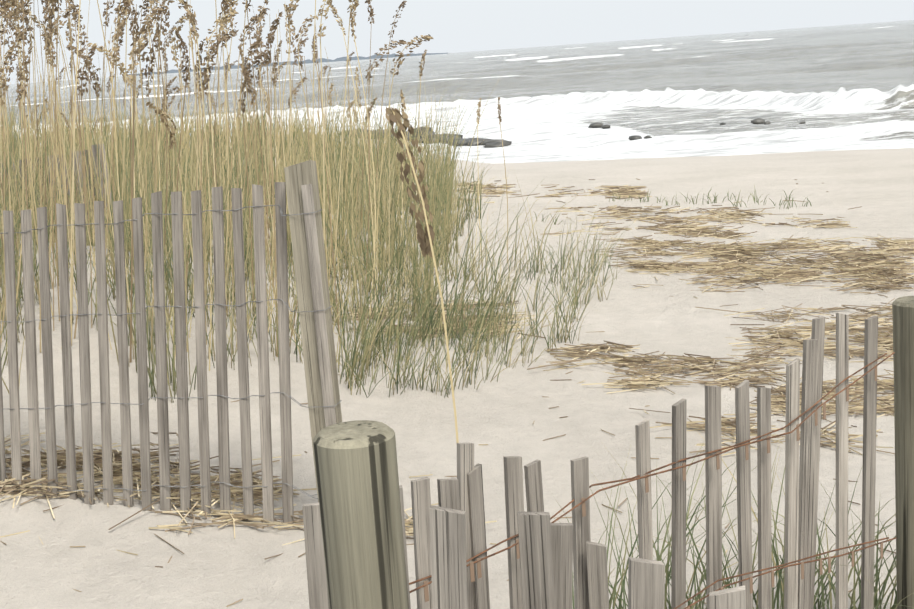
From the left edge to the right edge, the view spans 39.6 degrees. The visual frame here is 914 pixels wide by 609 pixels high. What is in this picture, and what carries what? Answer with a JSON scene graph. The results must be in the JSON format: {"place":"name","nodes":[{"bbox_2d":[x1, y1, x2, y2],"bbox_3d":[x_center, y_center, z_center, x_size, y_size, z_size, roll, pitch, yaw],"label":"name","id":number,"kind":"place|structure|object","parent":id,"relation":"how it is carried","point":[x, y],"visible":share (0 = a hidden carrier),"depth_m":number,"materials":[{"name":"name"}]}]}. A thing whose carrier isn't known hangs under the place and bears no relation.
{"place":"outdoors","nodes":[
{"label":"outdoors","id":0,"kind":"place"},
{"bbox_2d":[0,133,913,608],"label":"beach ground","id":1,"kind":"structure","parent":0,"point":[82,547],"depth_m":5.60,"materials":[{"name":"beige sand"}]},
{"bbox_2d":[0,144,110,241],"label":"sand fence","id":2,"kind":"object","parent":1,"relation":"on","point":[94,156],"visible":0.19,"depth_m":9.61,"materials":[{"name":"wood"}]},
{"bbox_2d":[0,0,507,442],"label":"sea oats","id":3,"kind":"object","parent":1,"relation":"on","point":[73,116],"visible":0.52,"depth_m":6.36,"materials":[{"name":"plant"}]},
{"bbox_2d":[0,0,501,257],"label":"sea oats heads","id":4,"kind":"object","parent":3,"relation":"attached to","point":[425,246],"visible":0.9,"depth_m":6.22,"materials":[{"name":"plant"}]},
{"bbox_2d":[284,160,341,502],"bbox_3d":[-0.450,0.339,4.310,0.109,1.637,0.405,-6,11,-9],"label":"fence post","id":5,"kind":"object","parent":1,"relation":"on","point":[298,175],"visible":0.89,"depth_m":4.29,"materials":[{"name":"grey wood"}]},
{"bbox_2d":[0,205,341,498],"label":"fence wire","id":6,"kind":"object","parent":5,"relation":"attached to","point":[187,307],"visible":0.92,"depth_m":4.48,"materials":[{"name":"grey metal"}]},
{"bbox_2d":[0,182,336,523],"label":"fence slats","id":7,"kind":"object","parent":6,"relation":"attached to","point":[201,356],"visible":0.71,"depth_m":4.52,"materials":[{"name":"grey wood"}]},
{"bbox_2d":[0,43,912,608],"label":"dune grass","id":8,"kind":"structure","parent":1,"relation":"on","point":[392,241],"depth_m":7.27,"materials":[{"name":"plant"}]},
{"bbox_2d":[0,179,913,606],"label":"dried straw debris","id":9,"kind":"object","parent":1,"relation":"on","point":[728,267],"visible":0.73,"depth_m":6.69,"materials":[{"name":"brown plant"}]},
{"bbox_2d":[338,118,805,147],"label":"rocks","id":10,"kind":"object","parent":1,"relation":"on","point":[490,143],"visible":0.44,"depth_m":30.39,"materials":[{"name":"grey stone"}]},
{"bbox_2d":[302,313,877,608],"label":"fence slats","id":11,"kind":"object","parent":1,"relation":"on","point":[449,533],"visible":0.96,"depth_m":2.76,"materials":[{"name":"grey wood"}]},
{"bbox_2d":[409,352,896,608],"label":"fence wire","id":12,"kind":"object","parent":11,"relation":"attached to","point":[558,518],"visible":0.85,"depth_m":2.85,"materials":[{"name":"brown metal"}]},
{"bbox_2d":[423,364,882,608],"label":"wire twists","id":13,"kind":"object","parent":12,"relation":"attached to","point":[472,578],"visible":0.77,"depth_m":2.87,"materials":[{"name":"brown metal"}]},
{"bbox_2d":[313,296,913,608],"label":"wooden posts","id":14,"kind":"object","parent":1,"relation":"on","point":[356,465],"visible":1,"depth_m":1.60,"materials":[{"name":"grey wood"}]},
{"bbox_2d":[0,20,913,162],"bbox_3d":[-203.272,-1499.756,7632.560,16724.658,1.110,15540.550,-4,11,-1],"label":"sea water","id":15,"kind":"structure","parent":0,"point":[843,87],"depth_m":57.42,"materials":[{"name":"white liquid"}]},
{"bbox_2d":[126,53,447,75],"bbox_3d":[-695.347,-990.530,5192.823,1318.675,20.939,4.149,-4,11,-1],"label":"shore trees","id":16,"kind":"object","parent":15,"relation":"on","point":[318,60],"visible":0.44,"depth_m":5194.59,"materials":[{"name":"grey plant"}]},
{"bbox_2d":[0,0,913,84],"label":"sky","id":17,"kind":"structure","parent":0,"point":[455,26],"materials":[{"name":"white"}]}
]}

